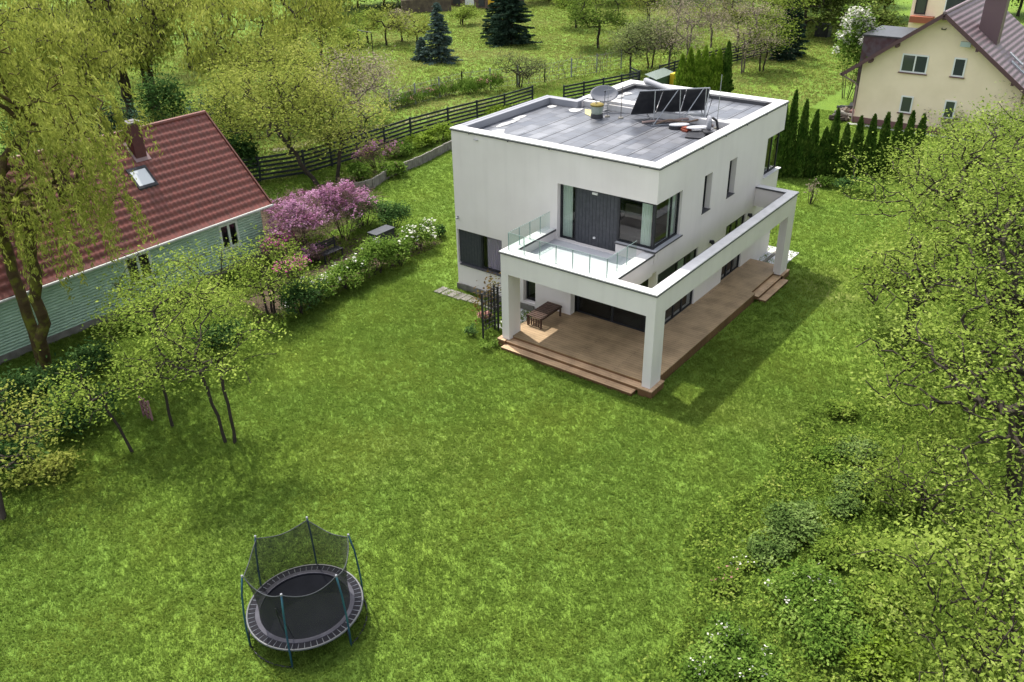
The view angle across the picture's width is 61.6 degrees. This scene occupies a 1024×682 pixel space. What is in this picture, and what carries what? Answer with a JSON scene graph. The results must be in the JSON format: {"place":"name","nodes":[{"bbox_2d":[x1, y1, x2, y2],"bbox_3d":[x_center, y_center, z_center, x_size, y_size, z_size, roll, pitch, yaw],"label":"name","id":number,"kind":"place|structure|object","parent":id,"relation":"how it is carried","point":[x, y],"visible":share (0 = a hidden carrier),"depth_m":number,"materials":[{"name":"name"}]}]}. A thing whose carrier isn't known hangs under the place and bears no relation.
{"place":"outdoors","nodes":[
{"label":"outdoors","id":0,"kind":"place"},
{"bbox_2d":[260,169,379,245],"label":"soil","id":1,"kind":"structure","parent":0,"point":[265,218],"depth_m":45.69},
{"bbox_2d":[0,0,907,188],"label":"field grass","id":2,"kind":"structure","parent":0,"point":[547,46],"depth_m":79.78,"materials":[{"name":"green plant"}]},
{"bbox_2d":[0,0,1023,681],"bbox_3d":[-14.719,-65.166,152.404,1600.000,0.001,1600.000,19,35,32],"label":"ground","id":3,"kind":"structure","parent":0,"point":[836,100],"depth_m":25.54,"materials":[{"name":"green plant"}]},
{"bbox_2d":[0,410,52,480],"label":"laurel","id":4,"kind":"object","parent":3,"relation":"on","point":[10,444],"visible":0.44,"depth_m":26.01,"materials":[{"name":"green plant"}]},
{"bbox_2d":[0,373,82,520],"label":"fruit tree","id":5,"kind":"object","parent":3,"relation":"on","point":[3,515],"visible":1,"depth_m":24.57,"materials":[{"name":"green plant"}]},
{"bbox_2d":[0,0,89,144],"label":"willow tree","id":6,"kind":"object","parent":3,"relation":"on","point":[26,8],"visible":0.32,"depth_m":55.15,"materials":[{"name":"green plant"}]},
{"bbox_2d":[0,344,94,421],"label":"laurel","id":7,"kind":"object","parent":3,"relation":"on","point":[20,381],"visible":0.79,"depth_m":28.85,"materials":[{"name":"green plant"}]},
{"bbox_2d":[0,441,95,497],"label":"bush","id":8,"kind":"object","parent":3,"relation":"on","point":[58,462],"visible":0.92,"depth_m":25.79,"materials":[{"name":"green plant"}]},
{"bbox_2d":[20,371,127,441],"bbox_3d":[-14.382,2.100,28.210,3.178,1.615,3.014,-11,30,-17],"label":"laurel","id":9,"kind":"object","parent":3,"relation":"on","point":[75,417],"visible":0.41,"depth_m":27.76,"materials":[{"name":"green plant"}]},
{"bbox_2d":[0,14,162,372],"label":"willow tree","id":10,"kind":"object","parent":3,"relation":"on","point":[23,213],"visible":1,"depth_m":28.68,"materials":[{"name":"green plant"}]},
{"bbox_2d":[0,6,166,135],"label":"willow tree","id":11,"kind":"object","parent":3,"relation":"on","point":[90,53],"visible":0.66,"depth_m":53.51,"materials":[{"name":"green plant"}]},
{"bbox_2d":[59,336,119,376],"bbox_3d":[-15.493,0.565,31.536,2.261,1.150,2.420,-17,33,-27],"label":"laurel","id":12,"kind":"object","parent":3,"relation":"on","point":[94,352],"visible":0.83,"depth_m":31.34,"materials":[{"name":"green plant"}]},
{"bbox_2d":[23,349,170,453],"bbox_3d":[-12.280,2.027,26.212,3.564,3.730,4.422,19,35,32],"label":"fruit tree","id":13,"kind":"object","parent":3,"relation":"on","point":[83,394],"visible":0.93,"depth_m":25.57,"materials":[{"name":"green plant"}]},
{"bbox_2d":[46,0,184,113],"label":"willow tree","id":14,"kind":"object","parent":3,"relation":"on","point":[124,78],"visible":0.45,"depth_m":61.88,"materials":[{"name":"green plant"}]},
{"bbox_2d":[67,0,199,109],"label":"willow tree","id":15,"kind":"object","parent":3,"relation":"on","point":[153,9],"visible":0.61,"depth_m":62.67,"materials":[{"name":"green plant"}]},
{"bbox_2d":[0,110,273,364],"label":"green house","id":16,"kind":"structure","parent":3,"relation":"on","point":[197,181],"depth_m":36.58,"materials":[{"name":"tile"}]},
{"bbox_2d":[82,283,229,426],"bbox_3d":[-11.245,0.569,27.173,4.530,5.312,4.177,19,35,32],"label":"fruit tree","id":17,"kind":"object","parent":3,"relation":"on","point":[165,307],"visible":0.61,"depth_m":26.79,"materials":[{"name":"green plant"}]},
{"bbox_2d":[123,56,194,121],"bbox_3d":[-24.361,-17.125,60.015,4.017,5.045,5.292,19,35,32],"label":"evergreen bush","id":18,"kind":"object","parent":3,"relation":"on","point":[161,90],"visible":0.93,"depth_m":59.70,"materials":[{"name":"green plant"}]},
{"bbox_2d":[73,230,260,360],"bbox_3d":[-12.113,-1.289,30.960,6.282,4.995,6.638,-7,29,-11],"label":"fruit tree","id":19,"kind":"object","parent":3,"relation":"on","point":[166,278],"visible":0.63,"depth_m":31.21,"materials":[{"name":"green plant"}]},
{"bbox_2d":[95,238,303,443],"bbox_3d":[-9.131,0.476,25.703,5.912,6.839,6.191,-5,29,-7],"label":"fruit tree","id":20,"kind":"object","parent":3,"relation":"on","point":[205,292],"visible":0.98,"depth_m":24.80,"materials":[{"name":"green plant"}]},
{"bbox_2d":[167,318,250,360],"bbox_3d":[-11.526,-0.124,32.772,3.548,1.043,2.196,-20,34,-30],"label":"laurel","id":21,"kind":"object","parent":3,"relation":"on","point":[226,331],"visible":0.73,"depth_m":32.74,"materials":[{"name":"green plant"}]},
{"bbox_2d":[158,0,318,106],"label":"willow tree","id":22,"kind":"object","parent":3,"relation":"on","point":[262,11],"visible":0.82,"depth_m":59.30,"materials":[{"name":"green plant"}]},
{"bbox_2d":[222,121,260,174],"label":"evergreen bush","id":23,"kind":"object","parent":3,"relation":"on","point":[246,150],"visible":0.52,"depth_m":49.70,"materials":[{"name":"green plant"}]},
{"bbox_2d":[180,72,309,165],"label":"crooked tree","id":24,"kind":"object","parent":3,"relation":"on","point":[250,134],"visible":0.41,"depth_m":50.83,"materials":[{"name":"green plant"}]},
{"bbox_2d":[180,46,363,185],"bbox_3d":[-13.367,-12.538,48.853,10.782,7.744,9.535,19,35,32],"label":"crooked tree","id":25,"kind":"object","parent":3,"relation":"on","point":[261,124],"visible":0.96,"depth_m":47.74,"materials":[{"name":"green plant"}]},
{"bbox_2d":[216,224,334,313],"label":"bushy tree","id":26,"kind":"object","parent":3,"relation":"on","point":[269,284],"visible":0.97,"depth_m":34.22,"materials":[{"name":"green plant"}]},
{"bbox_2d":[199,23,357,151],"bbox_3d":[-14.342,-15.544,53.818,10.109,8.146,9.944,19,35,32],"label":"crooked tree","id":27,"kind":"object","parent":3,"relation":"on","point":[277,54],"visible":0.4,"depth_m":52.85,"materials":[{"name":"green plant"}]},
{"bbox_2d":[270,272,329,322],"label":"rhododendron","id":28,"kind":"object","parent":3,"relation":"on","point":[300,294],"visible":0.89,"depth_m":34.69,"materials":[{"name":"green plant"}]},
{"bbox_2d":[246,0,357,67],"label":"willow tree","id":29,"kind":"object","parent":3,"relation":"on","point":[323,8],"visible":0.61,"depth_m":71.16,"materials":[{"name":"green plant"}]},
{"bbox_2d":[241,516,367,668],"bbox_3d":[-4.981,5.856,20.331,2.891,2.170,2.829,19,35,32],"label":"trampoline","id":30,"kind":"object","parent":3,"relation":"on","point":[305,586],"visible":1,"depth_m":20.36,"materials":[{"name":"black fabric"}]},
{"bbox_2d":[268,20,381,119],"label":"crooked tree","id":31,"kind":"object","parent":3,"relation":"on","point":[332,45],"visible":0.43,"depth_m":60.50,"materials":[{"name":"green plant"}]},
{"bbox_2d":[218,234,441,327],"bbox_3d":[-9.099,-3.603,39.963,6.739,0.001,11.546,19,35,32],"label":"flower bed","id":32,"kind":"object","parent":3,"relation":"on","point":[322,267],"visible":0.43,"depth_m":39.61,"materials":[{"name":"green plant"}]},
{"bbox_2d":[255,180,359,254],"bbox_3d":[-9.988,-5.942,40.938,4.991,3.328,6.055,5,29,11],"label":"lilac bush","id":33,"kind":"object","parent":32,"relation":"on","point":[301,222],"visible":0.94,"depth_m":40.17,"materials":[{"name":"purple plant"}]},
{"bbox_2d":[304,175,386,239],"bbox_3d":[-8.203,-6.724,42.082,3.648,3.547,4.706,19,35,32],"label":"lilac bush","id":34,"kind":"object","parent":32,"relation":"on","point":[336,191],"visible":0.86,"depth_m":41.39,"materials":[{"name":"purple plant"}]},
{"bbox_2d":[321,253,378,290],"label":"rhododendron","id":35,"kind":"object","parent":32,"relation":"on","point":[354,267],"visible":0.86,"depth_m":37.03,"materials":[{"name":"green plant"}]},
{"bbox_2d":[346,234,396,274],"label":"rhododendron","id":36,"kind":"object","parent":32,"relation":"on","point":[372,247],"visible":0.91,"depth_m":38.16,"materials":[{"name":"green plant"}]},
{"bbox_2d":[372,233,417,267],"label":"rhododendron","id":37,"kind":"object","parent":32,"relation":"on","point":[399,247],"visible":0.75,"depth_m":38.87,"materials":[{"name":"green plant"}]},
{"bbox_2d":[394,213,440,250],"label":"rhododendron","id":38,"kind":"object","parent":32,"relation":"on","point":[419,229],"visible":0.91,"depth_m":40.62,"materials":[{"name":"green plant"}]},
{"bbox_2d":[273,81,395,181],"bbox_3d":[-9.936,-12.389,50.234,7.148,5.973,7.792,19,35,32],"label":"crooked tree","id":39,"kind":"object","parent":3,"relation":"on","point":[339,132],"visible":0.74,"depth_m":49.20,"materials":[{"name":"green plant"}]},
{"bbox_2d":[293,43,405,141],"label":"crooked tree","id":40,"kind":"object","parent":3,"relation":"on","point":[370,88],"visible":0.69,"depth_m":55.41,"materials":[{"name":"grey plant"}]},
{"bbox_2d":[242,85,532,180],"bbox_3d":[-7.228,-13.806,56.890,1.740,1.560,26.658,25,38,39],"label":"slat fence","id":41,"kind":"object","parent":3,"relation":"on","point":[303,160],"visible":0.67,"depth_m":55.72,"materials":[{"name":"black wood"}]},
{"bbox_2d":[363,0,412,45],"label":"orchard tree","id":42,"kind":"object","parent":3,"relation":"on","point":[391,23],"visible":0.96,"depth_m":88.57,"materials":[{"name":"green plant"}]},
{"bbox_2d":[372,199,415,228],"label":"rhododendron","id":43,"kind":"object","parent":3,"relation":"on","point":[399,210],"visible":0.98,"depth_m":42.88,"materials":[{"name":"green plant"}]},
{"bbox_2d":[343,140,451,194],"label":"retaining wall","id":44,"kind":"structure","parent":3,"relation":"on","point":[381,177],"depth_m":52.29,"materials":[{"name":"concrete"}]},
{"bbox_2d":[401,0,450,12],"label":"garden wall","id":45,"kind":"structure","parent":3,"relation":"on","point":[421,5],"depth_m":109.94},
{"bbox_2d":[420,2,462,64],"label":"blue spruce","id":46,"kind":"object","parent":3,"relation":"on","point":[442,42],"visible":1,"depth_m":80.43,"materials":[{"name":"green plant"}]},
{"bbox_2d":[481,283,501,337],"bbox_3d":[-0.559,-1.280,33.444,1.885,1.970,0.293,-26,38,-38],"label":"trellis","id":47,"kind":"object","parent":3,"relation":"on","point":[497,292],"visible":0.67,"depth_m":33.07,"materials":[{"name":"black paint"}]},
{"bbox_2d":[384,50,622,110],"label":"wire fence","id":48,"kind":"object","parent":3,"relation":"on","point":[489,70],"visible":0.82,"depth_m":72.06,"materials":[{"name":"grey metal"}]},
{"bbox_2d":[485,0,542,47],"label":"fir tree","id":49,"kind":"object","parent":3,"relation":"on","point":[506,28],"visible":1,"depth_m":87.71,"materials":[{"name":"green plant"}]},
{"bbox_2d":[488,46,553,86],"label":"tree","id":50,"kind":"object","parent":3,"relation":"on","point":[528,74],"visible":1,"depth_m":70.36,"materials":[{"name":"green plant"}]},
{"bbox_2d":[556,0,636,47],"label":"tree","id":51,"kind":"object","parent":3,"relation":"on","point":[581,13],"visible":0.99,"depth_m":84.38,"materials":[{"name":"green plant"}]},
{"bbox_2d":[563,71,639,98],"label":"slat fence","id":52,"kind":"object","parent":3,"relation":"on","point":[602,83],"visible":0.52,"depth_m":66.68,"materials":[{"name":"black wood"}]},
{"bbox_2d":[449,80,798,388],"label":"white house","id":53,"kind":"structure","parent":3,"relation":"on","point":[569,205],"depth_m":32.93,"materials":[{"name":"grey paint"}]},
{"bbox_2d":[630,87,711,125],"bbox_3d":[6.594,-9.670,35.123,3.265,1.352,1.316,-3,29,-4],"label":"solar rack","id":54,"kind":"object","parent":53,"relation":"on","point":[671,100],"visible":0.84,"depth_m":35.16,"materials":[{"name":"black glass"}]},
{"bbox_2d":[596,17,668,72],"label":"meadow tree","id":55,"kind":"object","parent":3,"relation":"on","point":[623,37],"visible":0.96,"depth_m":73.74,"materials":[{"name":"green plant"}]},
{"bbox_2d":[255,75,1023,397],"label":"lawn grass","id":56,"kind":"structure","parent":3,"relation":"on","point":[290,183],"depth_m":41.50,"materials":[{"name":"green plant"}]},
{"bbox_2d":[497,258,789,399],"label":"wooden terrace","id":57,"kind":"structure","parent":3,"relation":"on","point":[607,354],"depth_m":32.44,"materials":[{"name":"brown wood"}]},
{"bbox_2d":[610,8,689,68],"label":"meadow tree","id":58,"kind":"object","parent":3,"relation":"on","point":[664,35],"visible":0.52,"depth_m":75.64,"materials":[{"name":"green plant"}]},
{"bbox_2d":[637,0,713,68],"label":"bare tree","id":59,"kind":"object","parent":3,"relation":"on","point":[673,41],"visible":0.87,"depth_m":73.75,"materials":[{"name":"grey plant"}]},
{"bbox_2d":[635,0,729,54],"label":"bare tree","id":60,"kind":"object","parent":3,"relation":"on","point":[702,17],"visible":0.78,"depth_m":79.64,"materials":[{"name":"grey plant"}]},
{"bbox_2d":[668,639,745,681],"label":"wild bush","id":61,"kind":"object","parent":3,"relation":"on","point":[704,661],"visible":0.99,"depth_m":19.04,"materials":[{"name":"green plant"}]},
{"bbox_2d":[707,563,742,597],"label":"wild bush","id":62,"kind":"object","parent":3,"relation":"on","point":[730,576],"visible":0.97,"depth_m":21.45,"materials":[{"name":"green plant"}]},
{"bbox_2d":[696,609,759,659],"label":"wild bush","id":63,"kind":"object","parent":3,"relation":"on","point":[722,634],"visible":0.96,"depth_m":19.73,"materials":[{"name":"green plant"}]},
{"bbox_2d":[698,0,798,73],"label":"bare tree","id":64,"kind":"object","parent":3,"relation":"on","point":[748,41],"visible":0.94,"depth_m":72.61,"materials":[{"name":"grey plant"}]},
{"bbox_2d":[725,639,793,681],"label":"wild bush","id":65,"kind":"object","parent":3,"relation":"on","point":[755,667],"visible":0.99,"depth_m":19.05,"materials":[{"name":"green plant"}]},
{"bbox_2d":[732,4,803,70],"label":"meadow tree","id":66,"kind":"object","parent":3,"relation":"on","point":[769,33],"visible":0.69,"depth_m":74.07,"materials":[{"name":"green plant"}]},
{"bbox_2d":[738,531,799,574],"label":"wild bush","id":67,"kind":"object","parent":3,"relation":"on","point":[762,550],"visible":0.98,"depth_m":22.32,"materials":[{"name":"green plant"}]},
{"bbox_2d":[770,105,788,178],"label":"thuja","id":68,"kind":"object","parent":3,"relation":"on","point":[782,149],"visible":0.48,"depth_m":48.89,"materials":[{"name":"green plant"}]},
{"bbox_2d":[768,8,796,61],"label":"spruce tree","id":69,"kind":"object","parent":3,"relation":"on","point":[785,54],"visible":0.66,"depth_m":78.70,"materials":[{"name":"green plant"}]},
{"bbox_2d":[782,89,799,177],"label":"thuja","id":70,"kind":"object","parent":3,"relation":"on","point":[793,118],"visible":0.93,"depth_m":48.55,"materials":[{"name":"green plant"}]},
{"bbox_2d":[776,0,809,56],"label":"spruce tree","id":71,"kind":"object","parent":3,"relation":"on","point":[797,47],"visible":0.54,"depth_m":80.12,"materials":[{"name":"green plant"}]},
{"bbox_2d":[757,493,833,551],"bbox_3d":[7.654,4.932,23.217,2.361,0.758,2.078,-4,29,-6],"label":"wild bush","id":72,"kind":"object","parent":3,"relation":"on","point":[785,521],"visible":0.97,"depth_m":23.06,"materials":[{"name":"green plant"}]},
{"bbox_2d":[790,98,809,177],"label":"thuja","id":73,"kind":"object","parent":3,"relation":"on","point":[800,147],"visible":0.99,"depth_m":48.70,"materials":[{"name":"green plant"}]},
{"bbox_2d":[756,548,861,638],"bbox_3d":[7.194,6.174,20.699,2.931,1.009,2.434,-9,30,-15],"label":"wild bush","id":74,"kind":"object","parent":3,"relation":"on","point":[808,577],"visible":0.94,"depth_m":20.68,"materials":[{"name":"green plant"}]},
{"bbox_2d":[803,109,819,178],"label":"thuja","id":75,"kind":"object","parent":3,"relation":"on","point":[811,154],"visible":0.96,"depth_m":48.75,"materials":[{"name":"green plant"}]},
{"bbox_2d":[605,237,1023,681],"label":"ground cover","id":76,"kind":"object","parent":3,"relation":"on","point":[718,595],"visible":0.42,"depth_m":23.62,"materials":[{"name":"green plant"}]},
{"bbox_2d":[760,0,872,37],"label":"background tree","id":77,"kind":"object","parent":3,"relation":"on","point":[834,7],"visible":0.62,"depth_m":86.72,"materials":[{"name":"green plant"}]},
{"bbox_2d":[805,527,853,573],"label":"wild bush","id":78,"kind":"object","parent":3,"relation":"on","point":[827,540],"visible":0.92,"depth_m":22.24,"materials":[{"name":"green plant"}]},
{"bbox_2d":[824,107,840,176],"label":"thuja","id":79,"kind":"object","parent":3,"relation":"on","point":[835,129],"visible":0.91,"depth_m":48.70,"materials":[{"name":"green plant"}]},
{"bbox_2d":[788,587,888,667],"bbox_3d":[7.385,6.676,19.858,2.326,0.934,2.012,-11,30,-17],"label":"wild bush","id":80,"kind":"object","parent":3,"relation":"on","point":[816,628],"visible":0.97,"depth_m":19.65,"materials":[{"name":"green plant"}]},
{"bbox_2d":[821,397,862,418],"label":"wild bush","id":81,"kind":"object","parent":3,"relation":"on","point":[839,408],"visible":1,"depth_m":28.02,"materials":[{"name":"green plant"}]},
{"bbox_2d":[834,123,851,177],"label":"thuja","id":82,"kind":"object","parent":3,"relation":"on","point":[846,140],"visible":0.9,"depth_m":48.91,"materials":[{"name":"green plant"}]},
{"bbox_2d":[824,490,869,520],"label":"wild bush","id":83,"kind":"object","parent":3,"relation":"on","point":[843,503],"visible":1,"depth_m":23.89,"materials":[{"name":"green plant"}]},
{"bbox_2d":[830,467,877,499],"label":"wild bush","id":84,"kind":"object","parent":3,"relation":"on","point":[842,485],"visible":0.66,"depth_m":24.66,"materials":[{"name":"green plant"}]},
{"bbox_2d":[846,114,864,176],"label":"thuja","id":85,"kind":"object","parent":3,"relation":"on","point":[858,138],"visible":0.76,"depth_m":48.75,"materials":[{"name":"green plant"}]},
{"bbox_2d":[827,435,885,466],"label":"wild bush","id":86,"kind":"object","parent":3,"relation":"on","point":[852,447],"visible":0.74,"depth_m":26.05,"materials":[{"name":"green plant"}]},
{"bbox_2d":[829,0,887,99],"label":"blossoming tree","id":87,"kind":"object","parent":3,"relation":"on","point":[852,21],"visible":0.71,"depth_m":63.68,"materials":[{"name":"white plant"}]},
{"bbox_2d":[858,113,877,176],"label":"thuja","id":88,"kind":"object","parent":3,"relation":"on","point":[871,140],"visible":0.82,"depth_m":48.73,"materials":[{"name":"green plant"}]},
{"bbox_2d":[831,0,907,36],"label":"background tree","id":89,"kind":"object","parent":3,"relation":"on","point":[886,18],"visible":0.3,"depth_m":84.03,"materials":[{"name":"green plant"}]},
{"bbox_2d":[838,567,924,644],"bbox_3d":[8.913,6.239,20.524,2.447,1.009,2.123,-11,30,-18],"label":"wild bush","id":90,"kind":"object","parent":3,"relation":"on","point":[880,585],"visible":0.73,"depth_m":20.48,"materials":[{"name":"green plant"}]},
{"bbox_2d":[872,111,891,176],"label":"thuja","id":91,"kind":"object","parent":3,"relation":"on","point":[884,133],"visible":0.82,"depth_m":48.77,"materials":[{"name":"green plant"}]},
{"bbox_2d":[833,622,931,681],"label":"wild bush","id":92,"kind":"object","parent":3,"relation":"on","point":[862,658],"visible":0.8,"depth_m":19.07,"materials":[{"name":"green plant"}]},
{"bbox_2d":[853,25,916,104],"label":"cream outbuilding","id":93,"kind":"structure","parent":3,"relation":"on","point":[875,41],"depth_m":62.11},
{"bbox_2d":[852,519,946,585],"bbox_3d":[10.022,5.440,22.143,2.316,0.818,2.099,19,35,32],"label":"wild bush","id":94,"kind":"object","parent":3,"relation":"on","point":[873,555],"visible":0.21,"depth_m":22.16,"materials":[{"name":"green plant"}]},
{"bbox_2d":[868,472,935,514],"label":"wild bush","id":95,"kind":"object","parent":3,"relation":"on","point":[900,496],"visible":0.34,"depth_m":23.87,"materials":[{"name":"green plant"}]},
{"bbox_2d":[830,215,1000,345],"bbox_3d":[14.592,-2.134,31.423,5.283,5.291,5.605,-1,29,1],"label":"spring tree","id":96,"kind":"object","parent":3,"relation":"on","point":[894,285],"visible":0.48,"depth_m":31.31,"materials":[{"name":"green plant"}]},
{"bbox_2d":[814,478,1023,681],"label":"spring tree","id":97,"kind":"object","parent":3,"relation":"on","point":[982,635],"visible":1,"depth_m":17.96,"materials":[{"name":"green plant"}]},
{"bbox_2d":[826,238,1023,534],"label":"spring tree","id":98,"kind":"object","parent":3,"relation":"on","point":[1014,437],"visible":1,"depth_m":22.14,"materials":[{"name":"green plant"}]},
{"bbox_2d":[829,81,1023,326],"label":"spring tree","id":99,"kind":"object","parent":3,"relation":"on","point":[965,164],"visible":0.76,"depth_m":31.54,"materials":[{"name":"green plant"}]},
{"bbox_2d":[835,139,1023,400],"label":"spring tree","id":100,"kind":"object","parent":3,"relation":"on","point":[1017,271],"visible":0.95,"depth_m":26.75,"materials":[{"name":"green plant"}]},
{"bbox_2d":[835,416,1023,542],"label":"spring tree","id":101,"kind":"object","parent":3,"relation":"on","point":[885,489],"visible":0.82,"depth_m":23.02,"materials":[{"name":"green plant"}]},
{"bbox_2d":[840,0,1023,140],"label":"cream house","id":102,"kind":"structure","parent":3,"relation":"on","point":[965,52],"depth_m":55.72,"materials":[{"name":"beige paint"}]},
{"bbox_2d":[899,53,928,73],"bbox_3d":[26.400,-18.194,56.374,1.650,1.170,0.070,19,35,32],"label":"window","id":103,"kind":"structure","parent":102,"relation":"in","point":[910,63],"depth_m":56.36,"materials":[{"name":"white"}]},
{"bbox_2d":[908,0,965,27],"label":"cream annex","id":104,"kind":"object","parent":3,"relation":"on","point":[922,12],"visible":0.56,"depth_m":72.44,"materials":[{"name":"white paint"}]},
{"bbox_2d":[860,107,1023,256],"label":"spring tree","id":105,"kind":"object","parent":3,"relation":"on","point":[946,168],"visible":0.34,"depth_m":37.93,"materials":[{"name":"green plant"}]},
{"bbox_2d":[906,102,1023,206],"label":"spring tree","id":106,"kind":"object","parent":3,"relation":"on","point":[1017,117],"visible":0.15,"depth_m":42.10,"materials":[{"name":"green plant"}]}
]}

